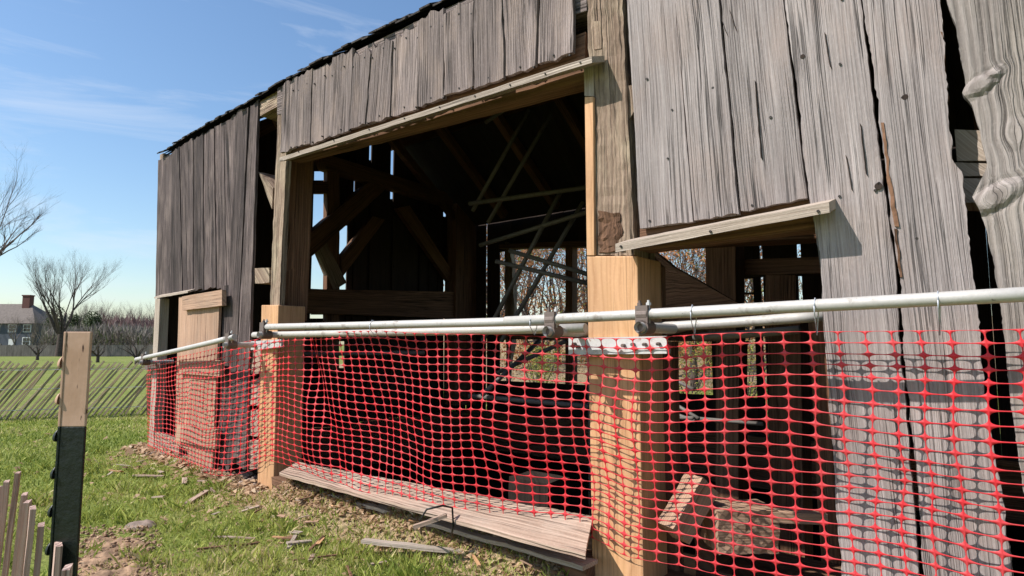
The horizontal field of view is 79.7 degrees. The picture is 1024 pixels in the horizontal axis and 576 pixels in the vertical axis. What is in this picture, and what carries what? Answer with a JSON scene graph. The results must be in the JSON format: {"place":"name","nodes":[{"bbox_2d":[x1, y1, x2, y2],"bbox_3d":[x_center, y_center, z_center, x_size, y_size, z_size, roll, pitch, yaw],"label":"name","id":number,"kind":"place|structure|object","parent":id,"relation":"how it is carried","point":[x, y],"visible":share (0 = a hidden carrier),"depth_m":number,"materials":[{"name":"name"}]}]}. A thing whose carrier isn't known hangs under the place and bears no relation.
{"place":"outdoors","nodes":[
{"label":"outdoors","id":0,"kind":"place"},
{"bbox_2d":[41,304,64,335],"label":"evergreen tree","id":1,"kind":"object","parent":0,"point":[47,320],"visible":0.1,"depth_m":91.74,"materials":[{"name":"green plant"}]},
{"bbox_2d":[0,0,991,343],"label":"sky","id":2,"kind":"structure","parent":0,"point":[92,91],"materials":[{"name":"blue"}]},
{"bbox_2d":[0,344,1018,575],"bbox_3d":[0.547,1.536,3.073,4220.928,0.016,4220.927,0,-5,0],"label":"ground","id":3,"kind":"structure","parent":0,"point":[43,360],"depth_m":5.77,"materials":[{"name":"green plant"}]},
{"bbox_2d":[5,312,30,344],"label":"woodland tree","id":4,"kind":"object","parent":3,"relation":"on","point":[11,334],"visible":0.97,"depth_m":103.59,"materials":[{"name":"grey plant"}]},
{"bbox_2d":[0,295,58,344],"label":"house","id":5,"kind":"structure","parent":3,"relation":"on","point":[24,309],"depth_m":105.65,"materials":[{"name":"grey stone"}]},
{"bbox_2d":[8,324,16,331],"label":"window","id":6,"kind":"structure","parent":5,"relation":"in","point":[13,327],"depth_m":104.75,"materials":[{"name":"grey glass"}]},
{"bbox_2d":[22,337,29,344],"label":"window","id":7,"kind":"structure","parent":5,"relation":"in","point":[23,338],"depth_m":104.52,"materials":[{"name":"white glass"}]},
{"bbox_2d":[23,324,31,331],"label":"window","id":8,"kind":"structure","parent":5,"relation":"in","point":[26,325],"depth_m":104.75,"materials":[{"name":"grey glass"}]},
{"bbox_2d":[17,312,44,344],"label":"woodland tree","id":9,"kind":"object","parent":3,"relation":"on","point":[33,335],"visible":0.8,"depth_m":104.11,"materials":[{"name":"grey plant"}]},
{"bbox_2d":[0,142,63,255],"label":"bare tree","id":10,"kind":"object","parent":3,"relation":"on","point":[4,247],"visible":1,"depth_m":32.99,"materials":[{"name":"brown plant"}]},
{"bbox_2d":[22,316,43,344],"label":"woodland tree","id":11,"kind":"object","parent":3,"relation":"on","point":[36,338],"visible":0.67,"depth_m":104.74,"materials":[{"name":"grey plant"}]},
{"bbox_2d":[20,337,50,359],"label":"orchard tree","id":12,"kind":"object","parent":3,"relation":"on","point":[37,353],"visible":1,"depth_m":47.65,"materials":[{"name":"brown plant"}]},
{"bbox_2d":[0,471,71,575],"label":"slat fence","id":13,"kind":"object","parent":3,"relation":"on","point":[22,561],"visible":1,"depth_m":1.13,"materials":[{"name":"wood"}]},
{"bbox_2d":[31,311,46,340],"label":"woodland tree","id":14,"kind":"object","parent":3,"relation":"on","point":[37,327],"visible":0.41,"depth_m":97.55,"materials":[{"name":"grey plant"}]},
{"bbox_2d":[38,307,68,328],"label":"woodland tree","id":15,"kind":"object","parent":3,"relation":"on","point":[49,320],"visible":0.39,"depth_m":90.24,"materials":[{"name":"grey plant"}]},
{"bbox_2d":[45,332,92,575],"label":"fence post","id":16,"kind":"object","parent":3,"relation":"on","point":[69,437],"visible":1,"depth_m":0.91,"materials":[{"name":"green wood"}]},
{"bbox_2d":[17,246,126,356],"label":"bare tree","id":17,"kind":"object","parent":3,"relation":"on","point":[59,331],"visible":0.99,"depth_m":61.52,"materials":[{"name":"brown plant"}]},
{"bbox_2d":[67,313,82,328],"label":"evergreen tree","id":18,"kind":"object","parent":3,"relation":"on","point":[74,322],"visible":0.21,"depth_m":89.71,"materials":[{"name":"green plant"}]},
{"bbox_2d":[0,344,152,355],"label":"plank fence","id":19,"kind":"object","parent":3,"relation":"on","point":[26,350],"visible":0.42,"depth_m":61.68,"materials":[{"name":"grey wood"}]},
{"bbox_2d":[0,350,152,419],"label":"slat fence","id":20,"kind":"object","parent":3,"relation":"on","point":[137,392],"visible":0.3,"depth_m":10.38,"materials":[{"name":"wood"}]},
{"bbox_2d":[72,300,93,317],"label":"woodland tree","id":21,"kind":"object","parent":3,"relation":"on","point":[84,306],"visible":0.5,"depth_m":112.75,"materials":[{"name":"grey plant"}]},
{"bbox_2d":[79,299,106,318],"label":"woodland tree","id":22,"kind":"object","parent":3,"relation":"on","point":[91,309],"visible":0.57,"depth_m":98.30,"materials":[{"name":"grey plant"}]},
{"bbox_2d":[81,311,105,327],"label":"evergreen tree","id":23,"kind":"object","parent":3,"relation":"on","point":[91,319],"visible":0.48,"depth_m":85.33,"materials":[{"name":"green plant"}]},
{"bbox_2d":[38,319,153,344],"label":"undergrowth","id":24,"kind":"object","parent":3,"relation":"on","point":[115,334],"visible":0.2,"depth_m":68.17,"materials":[{"name":"plant"}]},
{"bbox_2d":[87,303,108,323],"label":"woodland tree","id":25,"kind":"object","parent":3,"relation":"on","point":[100,311],"visible":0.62,"depth_m":92.46,"materials":[{"name":"grey plant"}]},
{"bbox_2d":[91,332,107,362],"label":"orchard tree","id":26,"kind":"object","parent":3,"relation":"on","point":[97,355],"visible":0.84,"depth_m":41.66,"materials":[{"name":"brown plant"}]},
{"bbox_2d":[94,294,132,318],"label":"woodland tree","id":27,"kind":"object","parent":3,"relation":"on","point":[107,309],"visible":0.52,"depth_m":115.67,"materials":[{"name":"grey plant"}]},
{"bbox_2d":[78,536,154,575],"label":"dirt patch","id":28,"kind":"object","parent":3,"relation":"on","point":[101,556],"visible":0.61,"depth_m":3.49,"materials":[{"name":"soil"}]},
{"bbox_2d":[78,524,166,575],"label":"soil clods","id":29,"kind":"object","parent":28,"relation":"on","point":[112,545],"visible":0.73,"depth_m":3.70,"materials":[{"name":"brown soil"}]},
{"bbox_2d":[78,525,166,575],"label":"straw bits","id":30,"kind":"object","parent":28,"relation":"on","point":[97,540],"visible":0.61,"depth_m":3.83,"materials":[{"name":"beige plant"}]},
{"bbox_2d":[112,302,135,318],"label":"woodland tree","id":31,"kind":"object","parent":3,"relation":"on","point":[125,312],"visible":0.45,"depth_m":113.44,"materials":[{"name":"grey plant"}]},
{"bbox_2d":[101,312,153,327],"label":"budding thicket","id":32,"kind":"object","parent":3,"relation":"on","point":[133,321],"visible":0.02,"depth_m":84.56,"materials":[{"name":"plant"}]},
{"bbox_2d":[120,304,144,324],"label":"woodland tree","id":33,"kind":"object","parent":3,"relation":"on","point":[131,313],"visible":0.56,"depth_m":88.25,"materials":[{"name":"grey plant"}]},
{"bbox_2d":[116,333,152,363],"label":"orchard tree","id":34,"kind":"object","parent":3,"relation":"on","point":[136,354],"visible":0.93,"depth_m":37.68,"materials":[{"name":"brown plant"}]},
{"bbox_2d":[126,305,153,319],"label":"woodland tree","id":35,"kind":"object","parent":3,"relation":"on","point":[141,312],"visible":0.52,"depth_m":123.93,"materials":[{"name":"grey plant"}]},
{"bbox_2d":[128,311,151,323],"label":"woodland tree","id":36,"kind":"object","parent":3,"relation":"on","point":[139,318],"visible":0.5,"depth_m":84.53,"materials":[{"name":"grey plant"}]},
{"bbox_2d":[125,520,157,530],"bbox_3d":[-2.544,1.628,4.197,0.199,0.065,0.199,0,-5,0],"label":"flat stone","id":37,"kind":"object","parent":3,"relation":"on","point":[149,523],"visible":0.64,"depth_m":4.17,"materials":[{"name":"beige stone"}]},
{"bbox_2d":[135,474,164,476],"bbox_3d":[-3.408,1.760,5.751,0.307,0.015,0.037,-1,-5,8],"label":"lath","id":38,"kind":"object","parent":3,"relation":"on","point":[141,475],"visible":0.89,"depth_m":5.74,"materials":[{"name":"brown wood"}]},
{"bbox_2d":[5,433,346,575],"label":"fallen leaves","id":39,"kind":"object","parent":3,"relation":"on","point":[137,495],"visible":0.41,"depth_m":5.31,"materials":[{"name":"brown plant"}]},
{"bbox_2d":[184,490,208,503],"bbox_3d":[-2.543,1.688,4.958,0.048,0.019,0.419,1,-5,-7],"label":"wood chip","id":40,"kind":"object","parent":3,"relation":"on","point":[200,494],"visible":0.88,"depth_m":4.97,"materials":[{"name":"brown wood"}]},
{"bbox_2d":[197,542,260,550],"bbox_3d":[-1.727,1.577,3.749,0.352,0.015,0.016,2,-6,-20],"label":"twig","id":41,"kind":"object","parent":3,"relation":"on","point":[213,547],"visible":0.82,"depth_m":3.73,"materials":[{"name":"wood"}]},
{"bbox_2d":[214,536,255,538],"bbox_3d":[-1.770,1.593,3.917,0.274,0.012,0.017,-1,-5,7],"label":"twig","id":42,"kind":"object","parent":3,"relation":"on","point":[235,537],"visible":0.81,"depth_m":3.91,"materials":[{"name":"brown wood"}]},
{"bbox_2d":[241,505,259,511],"bbox_3d":[-1.953,1.648,4.581,0.124,0.031,0.029,4,-6,-36],"label":"wood chip","id":43,"kind":"object","parent":3,"relation":"on","point":[257,506],"visible":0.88,"depth_m":4.57,"materials":[{"name":"brown wood"}]},
{"bbox_2d":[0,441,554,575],"bbox_3d":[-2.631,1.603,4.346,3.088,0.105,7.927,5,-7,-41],"label":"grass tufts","id":44,"kind":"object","parent":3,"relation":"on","point":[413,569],"visible":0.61,"depth_m":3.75,"materials":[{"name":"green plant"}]},
{"bbox_2d":[256,504,308,524],"bbox_3d":[-1.675,1.643,4.465,0.723,0.018,0.044,-5,-7,41],"label":"lath","id":45,"kind":"object","parent":3,"relation":"on","point":[265,508],"visible":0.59,"depth_m":4.38,"materials":[{"name":"wood"}]},
{"bbox_2d":[287,535,296,548],"bbox_3d":[-1.369,1.579,3.817,0.026,0.030,0.185,1,-5,-8],"label":"wood chip","id":46,"kind":"object","parent":3,"relation":"on","point":[294,537],"visible":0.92,"depth_m":3.84,"materials":[{"name":"brown wood"}]},
{"bbox_2d":[286,539,311,544],"bbox_3d":[-1.321,1.578,3.807,0.149,0.023,0.042,4,-6,-35],"label":"wood chip","id":47,"kind":"object","parent":3,"relation":"on","point":[297,542],"visible":1,"depth_m":3.79,"materials":[{"name":"brown wood"}]},
{"bbox_2d":[294,554,336,560],"bbox_3d":[-1.133,1.553,3.535,0.234,0.008,0.014,2,-6,-20],"label":"wood chip","id":48,"kind":"object","parent":3,"relation":"on","point":[317,557],"visible":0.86,"depth_m":3.54,"materials":[{"name":"brown wood"}]},
{"bbox_2d":[308,535,324,551],"bbox_3d":[-1.209,1.582,3.797,0.018,0.017,0.276,0,-5,0],"label":"twig","id":49,"kind":"object","parent":3,"relation":"on","point":[314,545],"visible":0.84,"depth_m":3.73,"materials":[{"name":"brown wood"}]},
{"bbox_2d":[85,441,566,575],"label":"leaf litter","id":50,"kind":"object","parent":3,"relation":"on","point":[142,448],"visible":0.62,"depth_m":4.38,"materials":[{"name":"brown plant"}]},
{"bbox_2d":[298,495,315,499],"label":"wood chip","id":51,"kind":"object","parent":50,"relation":"on","point":[306,497],"visible":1,"depth_m":4.46,"materials":[{"name":"brown wood"}]},
{"bbox_2d":[471,554,480,566],"bbox_3d":[-0.195,1.473,3.321,0.017,0.018,0.159,2,-5,-17],"label":"wood chip","id":52,"kind":"object","parent":50,"relation":"on","point":[477,562],"visible":1,"depth_m":3.31,"materials":[{"name":"brown wood"}]},
{"bbox_2d":[520,559,532,565],"bbox_3d":[0.076,1.432,3.194,0.073,0.022,0.019,-3,-6,26],"label":"wood chip","id":53,"kind":"object","parent":50,"relation":"on","point":[526,562],"visible":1,"depth_m":3.19,"materials":[{"name":"beige wood"}]},
{"bbox_2d":[345,565,352,575],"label":"wood chip","id":54,"kind":"object","parent":3,"relation":"on","point":[348,568],"visible":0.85,"depth_m":3.31,"materials":[{"name":"brown wood"}]},
{"bbox_2d":[369,560,386,565],"bbox_3d":[-0.756,1.544,3.436,0.109,0.013,0.025,3,-6,-27],"label":"wood chip","id":55,"kind":"object","parent":3,"relation":"on","point":[379,563],"visible":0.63,"depth_m":3.43,"materials":[{"name":"brown wood"}]},
{"bbox_2d":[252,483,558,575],"bbox_3d":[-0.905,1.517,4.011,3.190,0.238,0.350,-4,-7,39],"label":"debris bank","id":56,"kind":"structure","parent":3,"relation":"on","point":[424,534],"depth_m":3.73,"materials":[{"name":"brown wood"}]},
{"bbox_2d":[304,520,318,522],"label":"wood chip","id":57,"kind":"object","parent":56,"relation":"on","point":[313,521],"visible":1,"depth_m":4.17,"materials":[{"name":"beige wood"}]},
{"bbox_2d":[361,538,471,554],"bbox_3d":[-0.546,1.499,3.554,0.728,0.024,0.048,-2,-5,17],"label":"lath","id":58,"kind":"object","parent":56,"relation":"on","point":[406,545],"visible":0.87,"depth_m":3.56,"materials":[{"name":"brown wood"}]},
{"bbox_2d":[270,476,594,575],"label":"sill timber","id":59,"kind":"object","parent":3,"relation":"on","point":[278,480],"visible":0.09,"depth_m":3.16,"materials":[{"name":"brown wood"}]},
{"bbox_2d":[321,492,597,569],"bbox_3d":[-0.702,1.457,3.970,2.915,0.048,0.130,-5,-7,41],"label":"plank","id":60,"kind":"object","parent":59,"relation":"on","point":[586,562],"visible":0.52,"depth_m":3.31,"materials":[{"name":"grey wood"}]},
{"bbox_2d":[486,248,586,381],"bbox_3d":[1.051,0.386,17.038,3.634,5.184,4.053,-5,-7,45],"label":"russet tree","id":61,"kind":"object","parent":3,"relation":"on","point":[541,299],"visible":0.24,"depth_m":16.89,"materials":[{"name":"brown plant"}]},
{"bbox_2d":[516,342,564,383],"bbox_3d":[0.731,1.890,13.381,1.151,1.438,1.392,-2,-6,20],"label":"shrub","id":62,"kind":"object","parent":3,"relation":"on","point":[546,367],"visible":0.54,"depth_m":13.23,"materials":[{"name":"green plant"}]},
{"bbox_2d":[144,0,1023,575],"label":"barn","id":63,"kind":"structure","parent":3,"relation":"on","point":[856,148],"depth_m":3.61,"materials":[{"name":"grey wood"}]},
{"bbox_2d":[175,290,225,470],"bbox_3d":[-3.177,0.939,6.189,1.236,1.777,0.073,-5,-7,42],"label":"door","id":64,"kind":"structure","parent":63,"relation":"in","point":[199,315],"depth_m":6.15,"materials":[{"name":"beige wood"}]},
{"bbox_2d":[279,461,591,558],"bbox_3d":[-0.663,1.324,3.962,3.010,0.110,0.362,-5,-7,42],"label":"sill plank","id":65,"kind":"object","parent":63,"relation":"on","point":[560,534],"visible":0.88,"depth_m":3.48,"materials":[{"name":"beige wood"}]},
{"bbox_2d":[413,513,446,528],"bbox_3d":[-0.450,1.281,3.374,0.186,0.081,0.032,0,-5,-3],"label":"splinter","id":66,"kind":"object","parent":65,"relation":"on","point":[430,520],"visible":1,"depth_m":3.36,"materials":[{"name":"brown wood"}]},
{"bbox_2d":[419,505,453,536],"bbox_3d":[-0.425,1.316,3.472,0.194,0.221,0.259,1,-5,-6],"label":"wire loop","id":67,"kind":"object","parent":65,"relation":"on","point":[434,507],"visible":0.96,"depth_m":3.40,"materials":[{"name":"black metal"}]},
{"bbox_2d":[134,287,1023,369],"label":"guard rail","id":68,"kind":"object","parent":63,"relation":"attached to","point":[547,324],"visible":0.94,"depth_m":2.99,"materials":[{"name":"metal"}]},
{"bbox_2d":[146,329,1023,575],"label":"safety net","id":69,"kind":"object","parent":68,"relation":"hanging from","point":[1000,537],"visible":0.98,"depth_m":2.90,"materials":[{"name":"red plastic"}]},
{"bbox_2d":[343,446,1023,575],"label":"barn floor","id":70,"kind":"structure","parent":63,"relation":"in","point":[1015,533],"depth_m":8.46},
{"bbox_2d":[304,108,591,515],"bbox_3d":[-0.572,0.093,6.679,3.098,4.629,1.231,-2,-6,19],"label":"scaffold","id":71,"kind":"object","parent":70,"relation":"on","point":[547,262],"visible":0.76,"depth_m":6.38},
{"bbox_2d":[694,524,841,575],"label":"cribbing","id":72,"kind":"object","parent":70,"relation":"on","point":[767,566],"visible":0.45,"depth_m":3.29,"materials":[{"name":"brown wood"}]},
{"bbox_2d":[701,498,779,554],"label":"hewn beam","id":73,"kind":"structure","parent":72,"relation":"on","point":[741,539],"depth_m":2.94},
{"bbox_2d":[658,473,718,543],"bbox_3d":[0.862,1.075,3.007,0.291,0.308,0.128,2,-6,-25],"label":"timber block","id":74,"kind":"object","parent":73,"relation":"on","point":[686,508],"depth_m":2.97,"materials":[{"name":"beige wood"}]},
{"bbox_2d":[771,507,827,524],"bbox_3d":[1.380,1.108,2.981,0.265,0.057,0.091,0,-5,4],"label":"sawn board","id":75,"kind":"object","parent":73,"relation":"on","point":[809,515],"visible":0.64,"depth_m":2.94,"materials":[{"name":"beige wood"}]},
{"bbox_2d":[679,381,762,425],"bbox_3d":[1.165,0.697,3.880,0.268,0.300,0.756,4,-7,-37],"label":"tube stack","id":76,"kind":"object","parent":63,"relation":"attached to","point":[692,417],"visible":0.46,"depth_m":3.78,"materials":[{"name":"silver metal"}]},
{"bbox_2d":[660,249,709,365],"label":"russet tree","id":77,"kind":"object","parent":3,"relation":"on","point":[693,276],"visible":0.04,"depth_m":17.76,"materials":[{"name":"brown plant"}]},
{"bbox_2d":[678,342,712,394],"bbox_3d":[3.424,1.704,11.679,1.714,1.374,1.339,0,-5,0],"label":"shrub","id":78,"kind":"object","parent":3,"relation":"on","point":[699,383],"visible":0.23,"depth_m":11.52,"materials":[{"name":"green plant"}]},
{"bbox_2d":[658,249,763,390],"bbox_3d":[5.103,0.022,16.630,4.653,5.900,4.581,3,-6,-29],"label":"russet tree","id":79,"kind":"object","parent":3,"relation":"on","point":[678,255],"visible":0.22,"depth_m":16.30,"materials":[{"name":"brown plant"}]},
{"bbox_2d":[705,340,767,413],"bbox_3d":[4.180,1.611,11.037,1.547,1.510,1.246,0,-5,0],"label":"shrub","id":80,"kind":"object","parent":3,"relation":"on","point":[754,392],"visible":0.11,"depth_m":11.02,"materials":[{"name":"green plant"}]},
{"bbox_2d":[678,246,800,373],"bbox_3d":[5.923,-0.089,16.444,4.757,6.083,4.264,-4,-7,40],"label":"russet tree","id":81,"kind":"object","parent":3,"relation":"on","point":[750,300],"visible":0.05,"depth_m":15.91,"materials":[{"name":"brown plant"}]},
{"bbox_2d":[508,471,569,510],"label":"short pier","id":82,"kind":"structure","parent":0,"point":[540,497],"depth_m":4.96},
{"bbox_2d":[339,322,996,388],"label":"leafy bank","id":83,"kind":"structure","parent":0,"point":[581,377],"depth_m":19.84,"materials":[{"name":"green plant"}]},
{"bbox_2d":[486,250,539,356],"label":"russet tree","id":84,"kind":"object","parent":83,"relation":"on","point":[503,315],"visible":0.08,"depth_m":20.10,"materials":[{"name":"brown plant"}]},
{"bbox_2d":[486,249,543,308],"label":"russet tree","id":85,"kind":"object","parent":83,"relation":"on","point":[520,279],"visible":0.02,"depth_m":30.15,"materials":[{"name":"brown plant"}]},
{"bbox_2d":[486,249,564,342],"bbox_3d":[0.458,-0.494,23.911,4.365,5.623,4.434,0,-5,0],"label":"russet tree","id":86,"kind":"object","parent":83,"relation":"on","point":[530,284],"visible":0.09,"depth_m":24.06,"materials":[{"name":"brown plant"}]},
{"bbox_2d":[500,248,586,361],"bbox_3d":[1.567,-0.265,21.368,4.645,5.983,4.718,1,-5,-10],"label":"russet tree","id":87,"kind":"object","parent":83,"relation":"on","point":[553,303],"visible":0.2,"depth_m":20.89,"materials":[{"name":"brown plant"}]},
{"bbox_2d":[539,249,586,313],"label":"russet tree","id":88,"kind":"object","parent":83,"relation":"on","point":[582,294],"visible":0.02,"depth_m":25.12,"materials":[{"name":"brown plant"}]},
{"bbox_2d":[553,250,585,310],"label":"russet tree","id":89,"kind":"object","parent":83,"relation":"on","point":[564,284],"visible":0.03,"depth_m":29.98,"materials":[{"name":"brown plant"}]},
{"bbox_2d":[577,248,682,312],"bbox_3d":[3.722,-0.389,22.370,4.664,6.008,4.738,4,-6,-35],"label":"russet tree","id":90,"kind":"object","parent":83,"relation":"on","point":[584,277],"visible":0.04,"depth_m":21.82,"materials":[{"name":"brown plant"}]},
{"bbox_2d":[659,249,705,355],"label":"russet tree","id":91,"kind":"object","parent":83,"relation":"on","point":[689,273],"visible":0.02,"depth_m":21.92,"materials":[{"name":"brown plant"}]},
{"bbox_2d":[662,249,761,370],"bbox_3d":[6.045,-0.337,19.975,4.486,6.399,5.004,-2,-6,24],"label":"russet tree","id":92,"kind":"object","parent":83,"relation":"on","point":[705,283],"visible":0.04,"depth_m":19.87,"materials":[{"name":"brown plant"}]},
{"bbox_2d":[689,249,764,358],"bbox_3d":[6.962,0.333,18.828,4.014,5.170,4.077,1,-5,-7],"label":"russet tree","id":93,"kind":"object","parent":83,"relation":"on","point":[745,300],"visible":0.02,"depth_m":18.84,"materials":[{"name":"brown plant"}]},
{"bbox_2d":[745,246,800,355],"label":"russet tree","id":94,"kind":"object","parent":83,"relation":"on","point":[761,287],"visible":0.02,"depth_m":22.04,"materials":[{"name":"brown plant"}]},
{"bbox_2d":[798,252,802,299],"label":"russet tree","id":95,"kind":"object","parent":83,"relation":"on","point":[799,284],"visible":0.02,"depth_m":20.05,"materials":[{"name":"brown plant"}]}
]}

